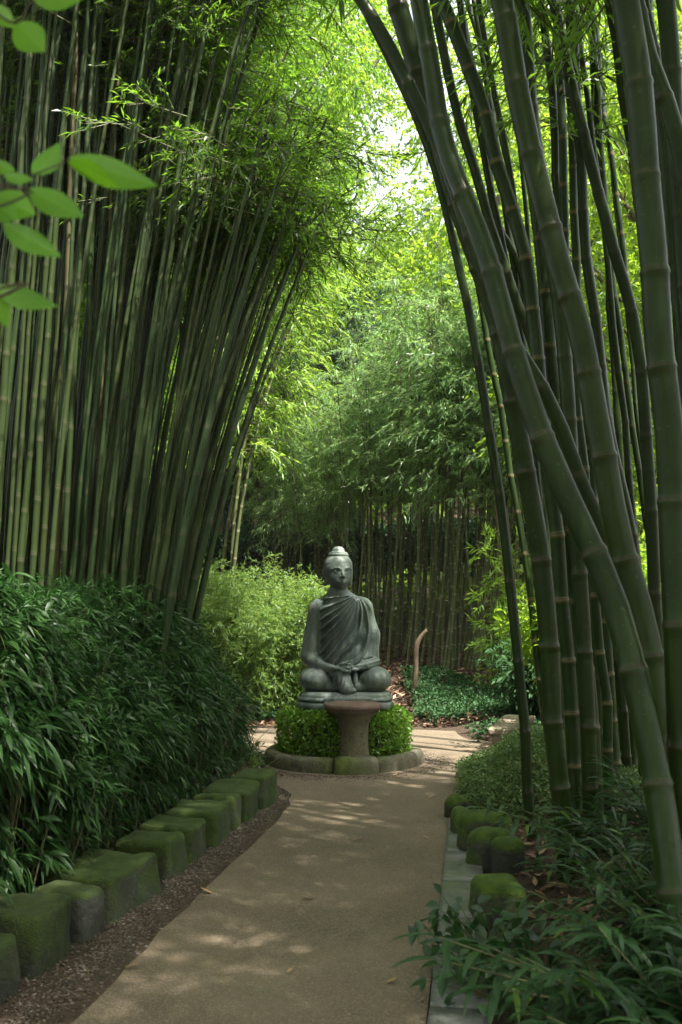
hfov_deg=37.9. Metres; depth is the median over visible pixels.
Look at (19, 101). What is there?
bamboo cane
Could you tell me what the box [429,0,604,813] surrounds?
bamboo cane
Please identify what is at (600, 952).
undergrowth plant
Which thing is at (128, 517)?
bamboo cane
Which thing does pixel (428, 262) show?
leafy tree
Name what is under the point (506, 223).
bamboo cane
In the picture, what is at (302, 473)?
slender bamboo
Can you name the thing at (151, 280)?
bamboo cane
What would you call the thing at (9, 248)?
bamboo cane
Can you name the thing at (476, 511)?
slender bamboo
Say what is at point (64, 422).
bamboo cane
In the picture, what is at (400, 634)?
slender bamboo
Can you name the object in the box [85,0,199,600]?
bamboo cane
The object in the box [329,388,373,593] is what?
slender bamboo
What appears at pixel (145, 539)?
bamboo cane
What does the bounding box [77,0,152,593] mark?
bamboo cane
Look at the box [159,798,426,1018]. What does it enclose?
path debris
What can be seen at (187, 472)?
bamboo cane
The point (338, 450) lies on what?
slender bamboo
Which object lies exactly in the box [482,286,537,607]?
slender bamboo
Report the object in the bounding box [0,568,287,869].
leafy shrub
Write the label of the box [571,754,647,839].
undergrowth plant
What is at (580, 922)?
undergrowth plant
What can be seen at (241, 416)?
arching bamboo
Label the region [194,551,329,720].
feathery shrub
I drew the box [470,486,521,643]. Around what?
slender bamboo
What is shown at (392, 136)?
sky
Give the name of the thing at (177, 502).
bamboo cane
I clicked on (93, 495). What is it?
bamboo cane
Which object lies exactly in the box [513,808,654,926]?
undergrowth plant
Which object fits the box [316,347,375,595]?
slender bamboo
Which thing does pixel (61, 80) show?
bamboo cane
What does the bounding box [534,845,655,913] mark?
undergrowth plant
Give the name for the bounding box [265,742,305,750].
kerb stone
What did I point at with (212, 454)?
bamboo cane
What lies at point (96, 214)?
bamboo cane
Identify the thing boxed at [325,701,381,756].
stone pedestal
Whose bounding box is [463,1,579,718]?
bamboo cane
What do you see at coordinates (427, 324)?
slender bamboo
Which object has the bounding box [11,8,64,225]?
bamboo cane
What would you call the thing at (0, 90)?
bamboo cane
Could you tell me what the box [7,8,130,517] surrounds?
bamboo cane
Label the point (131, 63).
bamboo cane
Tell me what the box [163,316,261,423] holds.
arching bamboo
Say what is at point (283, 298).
bamboo cane
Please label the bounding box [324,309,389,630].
slender bamboo
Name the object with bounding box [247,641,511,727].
leaf litter
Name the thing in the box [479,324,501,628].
slender bamboo
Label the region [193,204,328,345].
bamboo cane
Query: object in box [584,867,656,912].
undergrowth plant
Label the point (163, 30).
bamboo cane
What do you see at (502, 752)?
creeping plants
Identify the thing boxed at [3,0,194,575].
bamboo cane
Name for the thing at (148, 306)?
bamboo cane
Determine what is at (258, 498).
dark tree
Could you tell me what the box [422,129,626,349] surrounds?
leafy tree
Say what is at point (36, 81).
bamboo cane
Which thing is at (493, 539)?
slender bamboo
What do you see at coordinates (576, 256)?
bamboo cane
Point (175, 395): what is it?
arching bamboo
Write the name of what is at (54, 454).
bamboo cane
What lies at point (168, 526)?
bamboo cane
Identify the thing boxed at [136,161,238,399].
bamboo cane
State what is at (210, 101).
bamboo cane
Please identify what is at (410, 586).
slender bamboo
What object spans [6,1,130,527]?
bamboo cane
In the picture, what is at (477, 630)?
slender bamboo
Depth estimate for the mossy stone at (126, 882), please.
4.83 m
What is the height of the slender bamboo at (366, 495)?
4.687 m
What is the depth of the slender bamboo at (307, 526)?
19.16 m
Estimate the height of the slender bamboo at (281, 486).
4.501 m
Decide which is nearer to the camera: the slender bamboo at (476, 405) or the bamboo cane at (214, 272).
the bamboo cane at (214, 272)
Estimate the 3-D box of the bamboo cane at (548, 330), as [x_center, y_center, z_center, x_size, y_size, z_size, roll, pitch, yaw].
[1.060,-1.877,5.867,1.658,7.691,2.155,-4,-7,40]
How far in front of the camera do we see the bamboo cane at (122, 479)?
7.25 m
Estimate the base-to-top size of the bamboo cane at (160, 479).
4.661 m
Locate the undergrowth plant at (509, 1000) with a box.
[442,937,681,1023]
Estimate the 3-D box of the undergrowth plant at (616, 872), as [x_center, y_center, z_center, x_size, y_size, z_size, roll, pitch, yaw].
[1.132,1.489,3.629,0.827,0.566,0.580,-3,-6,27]
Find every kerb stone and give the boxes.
[264,748,334,773]
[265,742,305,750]
[334,756,378,774]
[377,749,422,772]
[392,743,422,753]
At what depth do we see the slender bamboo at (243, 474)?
19.31 m
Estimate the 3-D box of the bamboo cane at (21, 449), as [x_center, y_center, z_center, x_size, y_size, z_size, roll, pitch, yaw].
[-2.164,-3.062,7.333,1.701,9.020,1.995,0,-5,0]
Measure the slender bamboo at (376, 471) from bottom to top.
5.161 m
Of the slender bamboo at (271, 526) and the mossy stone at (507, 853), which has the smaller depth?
the mossy stone at (507, 853)
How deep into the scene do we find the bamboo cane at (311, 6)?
8.94 m
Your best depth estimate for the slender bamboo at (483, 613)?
15.05 m
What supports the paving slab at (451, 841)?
on the ground at (524, 881)
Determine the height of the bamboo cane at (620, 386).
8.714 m
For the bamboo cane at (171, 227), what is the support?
on the ground at (524, 881)
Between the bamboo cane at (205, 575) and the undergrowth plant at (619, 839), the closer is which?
the undergrowth plant at (619, 839)
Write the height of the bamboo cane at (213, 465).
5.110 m
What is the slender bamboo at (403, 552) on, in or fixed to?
on the ground at (524, 881)
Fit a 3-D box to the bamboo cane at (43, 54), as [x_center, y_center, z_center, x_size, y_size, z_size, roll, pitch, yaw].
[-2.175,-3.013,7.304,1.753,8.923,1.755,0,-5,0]
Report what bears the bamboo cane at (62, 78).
on the ground at (524, 881)
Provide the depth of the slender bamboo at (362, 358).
17.57 m
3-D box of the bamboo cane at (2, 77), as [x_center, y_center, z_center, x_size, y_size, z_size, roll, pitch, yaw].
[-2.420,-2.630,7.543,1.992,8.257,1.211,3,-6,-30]
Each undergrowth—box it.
[60,471,639,630]
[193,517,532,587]
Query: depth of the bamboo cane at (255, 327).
10.49 m
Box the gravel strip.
[0,788,290,1023]
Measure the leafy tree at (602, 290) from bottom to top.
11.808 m
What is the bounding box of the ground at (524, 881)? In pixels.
[0,303,656,1023]
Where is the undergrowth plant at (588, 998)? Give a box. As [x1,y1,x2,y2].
[482,902,681,1023]
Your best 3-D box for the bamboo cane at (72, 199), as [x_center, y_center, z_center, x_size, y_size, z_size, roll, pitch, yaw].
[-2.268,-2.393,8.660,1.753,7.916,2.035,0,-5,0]
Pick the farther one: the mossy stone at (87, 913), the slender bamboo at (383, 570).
the slender bamboo at (383, 570)
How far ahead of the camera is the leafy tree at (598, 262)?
18.92 m
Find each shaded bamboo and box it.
[0,185,86,390]
[76,117,194,463]
[76,190,112,436]
[76,247,182,445]
[77,219,186,482]
[77,223,191,479]
[82,271,176,456]
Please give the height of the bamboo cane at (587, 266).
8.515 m
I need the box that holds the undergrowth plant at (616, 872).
[547,835,658,944]
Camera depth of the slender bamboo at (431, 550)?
16.09 m
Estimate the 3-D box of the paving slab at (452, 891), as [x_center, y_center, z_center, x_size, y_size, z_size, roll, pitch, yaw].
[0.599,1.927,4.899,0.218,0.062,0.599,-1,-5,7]
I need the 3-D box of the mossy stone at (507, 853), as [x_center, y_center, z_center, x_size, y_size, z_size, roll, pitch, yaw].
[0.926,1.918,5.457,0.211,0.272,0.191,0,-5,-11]
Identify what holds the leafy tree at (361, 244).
on the ground at (524, 881)
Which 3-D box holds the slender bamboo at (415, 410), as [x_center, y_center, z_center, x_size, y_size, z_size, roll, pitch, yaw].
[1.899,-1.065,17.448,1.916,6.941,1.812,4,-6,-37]
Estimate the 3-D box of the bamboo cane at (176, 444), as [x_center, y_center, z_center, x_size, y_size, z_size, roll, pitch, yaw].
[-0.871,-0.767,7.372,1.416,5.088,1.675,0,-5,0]
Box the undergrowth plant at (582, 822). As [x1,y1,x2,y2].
[458,790,648,880]
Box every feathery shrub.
[193,559,273,677]
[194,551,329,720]
[251,572,326,708]
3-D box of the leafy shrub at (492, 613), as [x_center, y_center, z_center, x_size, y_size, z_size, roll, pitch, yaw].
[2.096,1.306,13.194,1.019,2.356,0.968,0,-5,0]
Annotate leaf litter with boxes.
[4,760,284,892]
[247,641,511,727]
[487,758,647,1003]
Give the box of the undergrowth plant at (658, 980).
[637,909,681,992]
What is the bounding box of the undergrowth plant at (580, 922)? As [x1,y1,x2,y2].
[502,886,643,978]
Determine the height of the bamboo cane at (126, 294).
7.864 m
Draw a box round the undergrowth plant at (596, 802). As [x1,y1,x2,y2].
[577,787,648,836]
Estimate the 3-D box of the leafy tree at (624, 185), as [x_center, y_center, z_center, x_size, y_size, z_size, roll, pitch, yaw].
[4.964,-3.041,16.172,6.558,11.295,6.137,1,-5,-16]
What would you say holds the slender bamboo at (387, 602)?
on the ground at (524, 881)
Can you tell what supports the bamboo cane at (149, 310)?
on the ground at (524, 881)
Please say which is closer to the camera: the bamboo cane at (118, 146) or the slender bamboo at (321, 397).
the bamboo cane at (118, 146)
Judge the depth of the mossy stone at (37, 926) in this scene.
4.04 m
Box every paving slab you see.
[427,1007,487,1023]
[430,916,488,1008]
[439,880,472,917]
[442,851,482,880]
[445,830,460,851]
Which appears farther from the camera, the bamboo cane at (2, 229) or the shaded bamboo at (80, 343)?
the shaded bamboo at (80, 343)
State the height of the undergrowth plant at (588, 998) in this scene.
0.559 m
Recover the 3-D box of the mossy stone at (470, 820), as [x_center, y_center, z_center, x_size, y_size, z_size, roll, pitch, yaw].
[0.862,1.934,5.898,0.342,0.329,0.218,1,-5,-2]
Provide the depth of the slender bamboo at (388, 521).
17.88 m
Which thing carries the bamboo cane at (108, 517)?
on the ground at (524, 881)
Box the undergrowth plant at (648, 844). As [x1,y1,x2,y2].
[624,842,653,867]
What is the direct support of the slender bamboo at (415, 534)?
on the ground at (524, 881)
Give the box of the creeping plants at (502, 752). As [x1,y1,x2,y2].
[452,720,642,821]
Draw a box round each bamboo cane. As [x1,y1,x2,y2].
[0,0,0,180]
[0,0,28,264]
[0,0,28,333]
[0,0,37,515]
[0,0,93,89]
[0,0,104,190]
[0,0,108,121]
[0,0,108,365]
[0,0,112,282]
[0,2,33,570]
[0,3,86,232]
[0,3,117,256]
[0,94,102,386]
[1,0,145,571]
[1,0,175,281]
[1,0,199,589]
[1,2,223,467]
[1,7,165,156]
[1,11,169,197]
[1,15,149,327]
[2,0,213,395]
[2,7,177,331]
[2,8,66,483]
[3,0,88,422]
[3,0,158,576]
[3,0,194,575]
[3,13,143,226]
[3,38,62,193]
[4,0,162,464]
[4,0,166,328]
[4,7,236,261]
[4,10,51,582]
[5,0,160,103]
[5,4,92,268]
[5,34,146,575]
[5,48,200,193]
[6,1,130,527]
[6,4,114,260]
[7,8,84,253]
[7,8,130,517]
[8,0,28,20]
[9,0,248,278]
[9,5,84,586]
[9,7,30,430]
[9,9,47,581]
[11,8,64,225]
[11,11,57,591]
[12,1,79,588]
[17,13,61,553]
[18,13,23,315]
[20,7,178,484]
[23,3,80,589]
[24,14,83,597]
[25,153,134,423]
[28,4,76,593]
[29,0,184,580]
[29,0,209,405]
[32,11,53,260]
[37,0,91,597]
[38,10,183,412]
[39,3,223,546]
[39,151,65,554]
[45,3,94,583]
[46,0,244,603]
[47,42,308,651]
[52,0,199,586]
[52,66,213,693]
[54,13,78,592]
[55,0,304,407]
[58,0,272,572]
[60,0,98,589]
[61,43,75,191]
[62,46,199,202]
[63,14,100,476]
[66,0,261,581]
[66,29,143,217]
[66,34,233,259]
[66,64,238,512]
[67,0,236,589]
[67,1,142,361]
[67,56,243,336]
[69,0,202,583]
[70,0,187,590]
[72,0,240,492]
[74,2,160,588]
[74,4,194,465]
[76,201,100,415]
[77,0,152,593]
[77,2,101,586]
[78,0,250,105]
[79,0,147,584]
[79,145,315,314]
[80,0,327,566]
[83,130,311,576]
[83,231,253,325]
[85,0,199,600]
[85,46,116,143]
[88,0,246,595]
[88,4,195,438]
[88,46,287,378]
[88,193,137,522]
[89,0,174,563]
[89,2,138,550]
[92,0,141,593]
[93,0,296,595]
[96,0,180,661]
[96,0,301,614]
[96,208,119,562]
[99,13,278,201]
[100,0,284,393]
[102,103,305,581]
[105,135,335,285]
[106,4,154,417]
[107,1,196,590]
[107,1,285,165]
[109,0,301,629]
[109,0,310,583]
[112,0,256,439]
[113,124,288,650]
[114,4,171,597]
[115,0,278,639]
[115,0,362,605]
[116,0,271,167]
[117,60,391,663]
[117,141,218,302]
[119,0,279,438]
[119,114,219,277]
[119,232,227,545]
[120,62,222,338]
[121,98,292,279]
[123,0,354,639]
[124,1,328,493]
[126,0,283,584]
[127,0,316,458]
[127,0,333,583]
[128,184,352,404]
[131,11,308,224]
[131,65,352,381]
[131,124,339,786]
[133,5,262,406]
[133,115,276,777]
[133,156,352,593]
[134,0,283,421]
[134,0,318,264]
[134,127,322,546]
[136,78,312,648]
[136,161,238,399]
[137,107,325,593]
[138,152,251,505]
[139,1,316,168]
[143,99,315,624]
[143,121,346,814]
[144,184,361,770]
[145,202,334,520]
[147,127,299,452]
[150,75,371,607]
[154,119,316,608]
[154,133,317,258]
[154,326,201,516]
[155,85,307,480]
[155,112,384,505]
[157,107,332,582]
[158,0,381,162]
[159,175,252,491]
[162,114,351,636]
[167,163,375,764]
[167,226,308,434]
[168,284,261,387]
[169,203,280,336]
[169,264,298,320]
[171,97,327,398]
[174,205,414,753]
[179,118,424,618]
[179,270,322,497]
[180,168,330,490]
[181,212,327,345]
[183,104,369,455]
[185,202,338,481]
[187,160,399,591]
[187,181,343,487]
[189,153,324,578]
[191,140,376,526]
[191,266,347,622]
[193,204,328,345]
[194,4,278,121]
[195,26,303,157]
[195,216,339,550]
[198,215,341,532]
[199,269,336,371]
[201,173,380,477]
[207,174,322,378]
[211,263,329,467]
[216,308,298,344]
[220,220,346,328]
[225,263,354,502]
[248,284,303,344]
[304,0,681,989]
[342,0,599,862]
[354,0,611,558]
[366,21,536,840]
[386,0,576,883]
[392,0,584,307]
[407,0,663,650]
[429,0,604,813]
[429,0,681,407]
[434,0,581,855]
[443,0,681,852]
[447,0,679,828]
[453,0,658,797]
[456,0,543,511]
[459,0,634,212]
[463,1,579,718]
[471,0,564,734]
[475,287,545,757]
[476,0,517,203]
[477,0,640,563]
[484,0,666,751]
[491,0,632,780]
[496,117,506,169]
[498,0,681,221]
[518,151,561,676]
[531,0,681,536]
[543,0,681,837]
[564,82,641,786]
[579,17,641,566]
[587,2,637,780]
[595,10,641,465]
[601,87,658,528]
[650,0,675,359]
[655,0,681,344]
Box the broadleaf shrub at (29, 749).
[0,563,110,909]
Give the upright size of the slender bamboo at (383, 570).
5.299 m
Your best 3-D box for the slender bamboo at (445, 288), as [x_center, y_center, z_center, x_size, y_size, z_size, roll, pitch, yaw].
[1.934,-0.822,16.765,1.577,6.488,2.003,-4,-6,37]
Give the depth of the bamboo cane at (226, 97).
9.84 m
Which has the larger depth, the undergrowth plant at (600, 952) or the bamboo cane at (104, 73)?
the bamboo cane at (104, 73)
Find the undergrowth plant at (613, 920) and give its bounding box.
[553,897,681,975]
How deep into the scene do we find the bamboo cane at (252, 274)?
7.93 m
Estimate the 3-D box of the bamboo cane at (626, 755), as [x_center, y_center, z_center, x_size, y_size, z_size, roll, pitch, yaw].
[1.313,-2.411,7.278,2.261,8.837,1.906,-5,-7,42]
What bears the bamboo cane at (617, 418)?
on the ground at (524, 881)
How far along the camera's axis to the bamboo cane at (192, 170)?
7.43 m
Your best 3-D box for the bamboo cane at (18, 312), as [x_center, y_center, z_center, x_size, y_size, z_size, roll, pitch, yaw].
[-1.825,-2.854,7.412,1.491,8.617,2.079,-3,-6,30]
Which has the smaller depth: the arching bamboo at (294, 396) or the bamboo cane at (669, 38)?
the bamboo cane at (669, 38)
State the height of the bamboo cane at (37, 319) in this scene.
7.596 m
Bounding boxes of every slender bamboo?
[228,433,293,584]
[235,464,295,588]
[240,433,304,582]
[248,417,308,587]
[248,440,303,533]
[252,402,291,588]
[256,450,317,580]
[258,403,321,579]
[258,416,312,593]
[260,421,301,592]
[263,451,321,583]
[265,425,301,575]
[266,453,313,581]
[267,424,321,579]
[268,426,308,578]
[270,432,320,569]
[274,400,323,583]
[274,456,327,580]
[281,458,345,580]
[281,474,328,553]
[286,372,361,548]
[286,444,336,596]
[287,440,341,590]
[290,390,331,587]
[291,392,364,551]
[291,421,339,588]
[295,438,351,589]
[296,435,370,546]
[297,419,359,551]
[297,429,378,545]
[300,419,345,565]
[301,411,363,545]
[301,416,361,542]
[301,425,359,588]
[301,441,376,552]
[307,364,390,590]
[310,386,372,547]
[310,399,402,594]
[314,371,364,552]
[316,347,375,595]
[316,376,402,598]
[317,341,406,599]
[320,391,395,595]
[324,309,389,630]
[325,350,395,593]
[328,356,412,615]
[329,367,396,595]
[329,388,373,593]
[330,367,415,625]
[331,390,395,596]
[338,313,441,666]
[339,360,419,642]
[343,362,424,647]
[344,333,433,656]
[345,353,388,618]
[346,303,398,625]
[348,414,413,600]
[349,349,407,642]
[351,273,463,643]
[351,375,428,638]
[353,319,429,635]
[354,303,426,665]
[357,384,397,588]
[360,330,443,640]
[361,338,462,667]
[362,312,418,642]
[369,288,437,641]
[369,320,441,633]
[370,286,425,642]
[375,293,482,666]
[376,324,471,662]
[376,369,469,636]
[377,368,456,642]
[378,375,426,634]
[382,299,448,656]
[386,304,458,656]
[387,338,487,667]
[388,288,485,664]
[388,291,481,626]
[388,359,486,666]
[389,345,512,667]
[392,322,458,650]
[392,329,491,668]
[395,261,468,647]
[395,297,504,666]
[396,259,467,623]
[397,276,458,654]
[399,287,488,656]
[400,373,495,669]
[403,314,511,663]
[405,362,524,671]
[409,313,499,668]
[417,295,488,668]
[418,300,485,657]
[422,275,495,666]
[422,325,508,672]
[424,316,511,664]
[430,269,478,626]
[430,320,508,669]
[431,253,508,667]
[431,266,510,670]
[432,327,515,670]
[434,326,515,637]
[436,390,497,659]
[443,470,510,633]
[446,253,534,560]
[450,338,508,605]
[451,321,507,626]
[452,329,528,648]
[454,293,528,626]
[454,482,505,642]
[460,310,485,653]
[462,360,521,599]
[465,342,528,650]
[466,346,532,577]
[469,343,530,679]
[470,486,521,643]
[477,447,515,664]
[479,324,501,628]
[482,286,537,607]
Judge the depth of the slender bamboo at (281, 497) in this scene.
18.77 m
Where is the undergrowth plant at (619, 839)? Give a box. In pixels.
[578,801,654,879]
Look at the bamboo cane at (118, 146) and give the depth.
9.47 m
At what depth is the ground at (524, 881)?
5.97 m
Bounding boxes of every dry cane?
[490,507,502,686]
[500,507,511,654]
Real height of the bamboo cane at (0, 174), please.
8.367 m
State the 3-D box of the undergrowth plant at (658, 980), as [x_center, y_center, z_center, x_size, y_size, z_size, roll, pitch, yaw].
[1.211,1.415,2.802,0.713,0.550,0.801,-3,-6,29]
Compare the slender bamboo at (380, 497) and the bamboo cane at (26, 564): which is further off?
the slender bamboo at (380, 497)
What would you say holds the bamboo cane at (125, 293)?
on the ground at (524, 881)
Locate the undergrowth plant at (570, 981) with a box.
[507,942,681,1023]
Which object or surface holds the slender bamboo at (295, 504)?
on the ground at (524, 881)
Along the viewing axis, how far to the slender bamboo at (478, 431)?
15.00 m
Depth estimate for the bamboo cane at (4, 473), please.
7.19 m
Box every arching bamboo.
[139,289,228,476]
[153,239,202,457]
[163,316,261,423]
[169,212,359,585]
[173,123,275,592]
[186,213,299,492]
[188,230,335,549]
[189,177,427,578]
[203,125,385,601]
[218,252,402,574]
[219,225,379,591]
[222,224,369,489]
[227,287,340,573]
[228,284,330,596]
[229,259,307,474]
[234,265,362,447]
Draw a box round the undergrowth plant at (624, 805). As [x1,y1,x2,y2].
[575,759,653,875]
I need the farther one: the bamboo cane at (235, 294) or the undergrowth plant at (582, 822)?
the bamboo cane at (235, 294)
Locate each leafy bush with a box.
[474,626,539,723]
[492,564,660,748]
[528,508,660,738]
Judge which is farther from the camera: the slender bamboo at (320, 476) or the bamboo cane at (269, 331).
the slender bamboo at (320, 476)
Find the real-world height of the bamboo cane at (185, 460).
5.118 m
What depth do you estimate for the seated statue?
9.24 m
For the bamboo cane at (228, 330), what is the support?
on the ground at (524, 881)
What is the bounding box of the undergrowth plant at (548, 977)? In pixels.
[389,932,681,1023]
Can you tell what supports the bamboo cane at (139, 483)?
on the ground at (524, 881)
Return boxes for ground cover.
[232,752,264,766]
[247,687,388,722]
[400,663,525,724]
[462,714,637,885]
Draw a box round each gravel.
[0,778,322,1023]
[257,752,453,781]
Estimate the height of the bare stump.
1.023 m
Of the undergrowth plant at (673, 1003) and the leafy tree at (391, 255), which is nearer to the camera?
the undergrowth plant at (673, 1003)
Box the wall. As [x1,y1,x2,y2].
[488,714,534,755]
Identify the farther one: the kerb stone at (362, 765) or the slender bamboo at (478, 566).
the slender bamboo at (478, 566)
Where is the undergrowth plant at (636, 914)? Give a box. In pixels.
[545,859,681,990]
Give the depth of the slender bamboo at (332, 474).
18.51 m
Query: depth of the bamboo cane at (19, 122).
7.57 m
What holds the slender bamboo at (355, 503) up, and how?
on the ground at (524, 881)
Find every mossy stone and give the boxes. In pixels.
[0,893,70,978]
[0,933,20,1003]
[33,880,104,943]
[40,849,160,923]
[114,830,187,881]
[138,814,206,864]
[165,799,230,848]
[193,793,241,830]
[201,778,259,823]
[230,768,278,809]
[444,794,468,817]
[450,805,467,833]
[456,809,514,850]
[465,826,510,873]
[468,873,528,930]
[490,836,528,875]
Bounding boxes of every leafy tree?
[204,245,403,525]
[232,209,357,526]
[297,199,443,501]
[321,201,385,364]
[331,13,630,609]
[338,172,534,417]
[360,215,472,411]
[363,0,656,515]
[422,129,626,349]
[438,30,639,520]
[443,0,681,532]
[456,112,654,434]
[457,0,681,545]
[497,0,681,541]
[498,132,671,558]
[515,0,681,568]
[566,9,655,499]
[582,123,655,533]
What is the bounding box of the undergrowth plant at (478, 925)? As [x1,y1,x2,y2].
[408,883,593,1022]
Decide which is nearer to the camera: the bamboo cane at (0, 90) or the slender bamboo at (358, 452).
the bamboo cane at (0, 90)
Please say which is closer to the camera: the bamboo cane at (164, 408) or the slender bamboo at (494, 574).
the bamboo cane at (164, 408)
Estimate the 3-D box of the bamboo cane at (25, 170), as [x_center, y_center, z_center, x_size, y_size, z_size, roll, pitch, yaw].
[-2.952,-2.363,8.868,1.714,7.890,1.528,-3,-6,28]
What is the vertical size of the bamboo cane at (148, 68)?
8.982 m
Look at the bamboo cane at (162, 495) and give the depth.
6.91 m
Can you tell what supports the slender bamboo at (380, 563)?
on the ground at (524, 881)
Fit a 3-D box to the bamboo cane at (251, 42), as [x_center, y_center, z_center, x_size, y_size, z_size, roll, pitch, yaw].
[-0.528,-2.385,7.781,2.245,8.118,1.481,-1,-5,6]
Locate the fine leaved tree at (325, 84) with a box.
[97,0,406,399]
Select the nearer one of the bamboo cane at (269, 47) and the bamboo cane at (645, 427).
the bamboo cane at (645, 427)
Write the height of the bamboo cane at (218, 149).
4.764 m
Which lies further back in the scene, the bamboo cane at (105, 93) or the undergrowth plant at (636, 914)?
the bamboo cane at (105, 93)
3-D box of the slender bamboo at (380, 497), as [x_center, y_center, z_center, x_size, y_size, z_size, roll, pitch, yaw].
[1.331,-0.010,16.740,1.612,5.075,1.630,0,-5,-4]
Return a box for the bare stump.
[411,629,427,705]
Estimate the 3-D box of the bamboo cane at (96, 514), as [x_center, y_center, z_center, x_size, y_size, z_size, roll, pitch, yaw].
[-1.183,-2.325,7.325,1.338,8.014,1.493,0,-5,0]
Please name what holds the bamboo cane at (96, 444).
on the ground at (524, 881)
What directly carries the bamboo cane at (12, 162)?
on the ground at (524, 881)
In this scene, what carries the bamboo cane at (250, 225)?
on the ground at (524, 881)
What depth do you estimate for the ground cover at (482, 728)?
10.61 m
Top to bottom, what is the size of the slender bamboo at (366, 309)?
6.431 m
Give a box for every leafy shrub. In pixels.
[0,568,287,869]
[463,521,530,695]
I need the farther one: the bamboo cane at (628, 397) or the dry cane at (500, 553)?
the dry cane at (500, 553)
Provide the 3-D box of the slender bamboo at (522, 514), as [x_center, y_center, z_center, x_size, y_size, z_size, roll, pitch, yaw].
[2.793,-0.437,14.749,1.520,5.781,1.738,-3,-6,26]
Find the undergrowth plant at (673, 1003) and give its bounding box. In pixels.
[594,902,681,1023]
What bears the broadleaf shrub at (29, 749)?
on the ground at (524, 881)
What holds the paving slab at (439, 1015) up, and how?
on the ground at (524, 881)
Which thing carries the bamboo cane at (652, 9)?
on the ground at (524, 881)
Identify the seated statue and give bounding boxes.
[296,546,393,758]
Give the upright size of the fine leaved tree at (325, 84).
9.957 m
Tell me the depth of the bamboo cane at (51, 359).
7.31 m
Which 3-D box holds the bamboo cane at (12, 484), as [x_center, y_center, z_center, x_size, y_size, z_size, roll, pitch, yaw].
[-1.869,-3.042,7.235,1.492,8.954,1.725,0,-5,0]
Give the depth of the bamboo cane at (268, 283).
9.14 m
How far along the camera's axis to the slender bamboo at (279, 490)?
20.15 m
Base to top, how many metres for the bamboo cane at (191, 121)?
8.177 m
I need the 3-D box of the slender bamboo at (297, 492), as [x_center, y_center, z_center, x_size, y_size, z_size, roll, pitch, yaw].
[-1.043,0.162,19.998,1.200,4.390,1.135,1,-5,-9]
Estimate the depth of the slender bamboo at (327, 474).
18.19 m
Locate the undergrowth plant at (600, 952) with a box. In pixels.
[554,914,679,1015]
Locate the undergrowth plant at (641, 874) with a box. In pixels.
[567,837,659,917]
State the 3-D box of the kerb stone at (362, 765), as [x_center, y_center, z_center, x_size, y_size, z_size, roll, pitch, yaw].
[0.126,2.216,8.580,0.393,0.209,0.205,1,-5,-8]
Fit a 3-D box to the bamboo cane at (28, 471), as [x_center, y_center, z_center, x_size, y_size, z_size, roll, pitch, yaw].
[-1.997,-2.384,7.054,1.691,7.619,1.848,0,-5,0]
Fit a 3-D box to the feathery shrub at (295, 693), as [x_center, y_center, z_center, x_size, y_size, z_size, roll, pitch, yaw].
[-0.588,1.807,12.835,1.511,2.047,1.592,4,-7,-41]
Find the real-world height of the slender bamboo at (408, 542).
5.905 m
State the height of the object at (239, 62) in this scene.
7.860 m
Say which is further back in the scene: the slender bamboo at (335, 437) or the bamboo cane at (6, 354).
the slender bamboo at (335, 437)
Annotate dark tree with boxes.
[169,417,288,582]
[200,334,352,599]
[232,322,366,577]
[249,255,440,553]
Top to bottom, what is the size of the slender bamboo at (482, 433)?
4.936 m
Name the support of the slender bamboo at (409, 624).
on the ground at (524, 881)
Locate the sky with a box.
[271,0,678,266]
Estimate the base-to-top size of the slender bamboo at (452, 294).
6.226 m
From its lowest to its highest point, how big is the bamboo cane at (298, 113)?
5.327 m
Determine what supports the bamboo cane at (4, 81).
on the ground at (524, 881)
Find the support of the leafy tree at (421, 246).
on the ground at (524, 881)
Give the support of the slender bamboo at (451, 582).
on the ground at (524, 881)
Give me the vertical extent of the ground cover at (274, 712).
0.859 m
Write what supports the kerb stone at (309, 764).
on the ground at (524, 881)
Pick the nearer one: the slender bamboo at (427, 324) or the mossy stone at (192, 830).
the mossy stone at (192, 830)
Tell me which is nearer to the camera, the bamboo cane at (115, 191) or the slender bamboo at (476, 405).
the bamboo cane at (115, 191)
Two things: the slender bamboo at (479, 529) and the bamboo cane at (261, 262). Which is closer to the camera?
the bamboo cane at (261, 262)
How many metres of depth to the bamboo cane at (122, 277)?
7.38 m
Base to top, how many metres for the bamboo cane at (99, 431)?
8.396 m
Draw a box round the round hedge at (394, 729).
[274,702,413,761]
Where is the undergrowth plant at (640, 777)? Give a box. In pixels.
[620,767,642,795]
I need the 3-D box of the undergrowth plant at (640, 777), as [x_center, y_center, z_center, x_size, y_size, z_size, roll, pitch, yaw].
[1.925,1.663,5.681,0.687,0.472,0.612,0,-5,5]
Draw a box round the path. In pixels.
[71,728,491,1023]
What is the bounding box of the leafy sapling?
[0,0,157,327]
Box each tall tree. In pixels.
[208,3,381,599]
[219,0,457,570]
[279,0,405,409]
[429,0,655,223]
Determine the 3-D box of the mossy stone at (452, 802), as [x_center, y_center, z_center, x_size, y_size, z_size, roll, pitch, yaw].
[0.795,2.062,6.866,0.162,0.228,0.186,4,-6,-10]
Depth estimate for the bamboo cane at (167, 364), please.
7.37 m
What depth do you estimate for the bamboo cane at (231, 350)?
8.58 m
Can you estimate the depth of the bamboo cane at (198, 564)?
7.62 m
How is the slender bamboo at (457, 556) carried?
on the ground at (524, 881)
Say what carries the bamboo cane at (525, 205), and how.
on the ground at (524, 881)
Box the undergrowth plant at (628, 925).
[562,858,663,982]
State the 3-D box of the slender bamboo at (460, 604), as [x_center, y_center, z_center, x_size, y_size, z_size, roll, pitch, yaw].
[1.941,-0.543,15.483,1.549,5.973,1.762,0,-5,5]

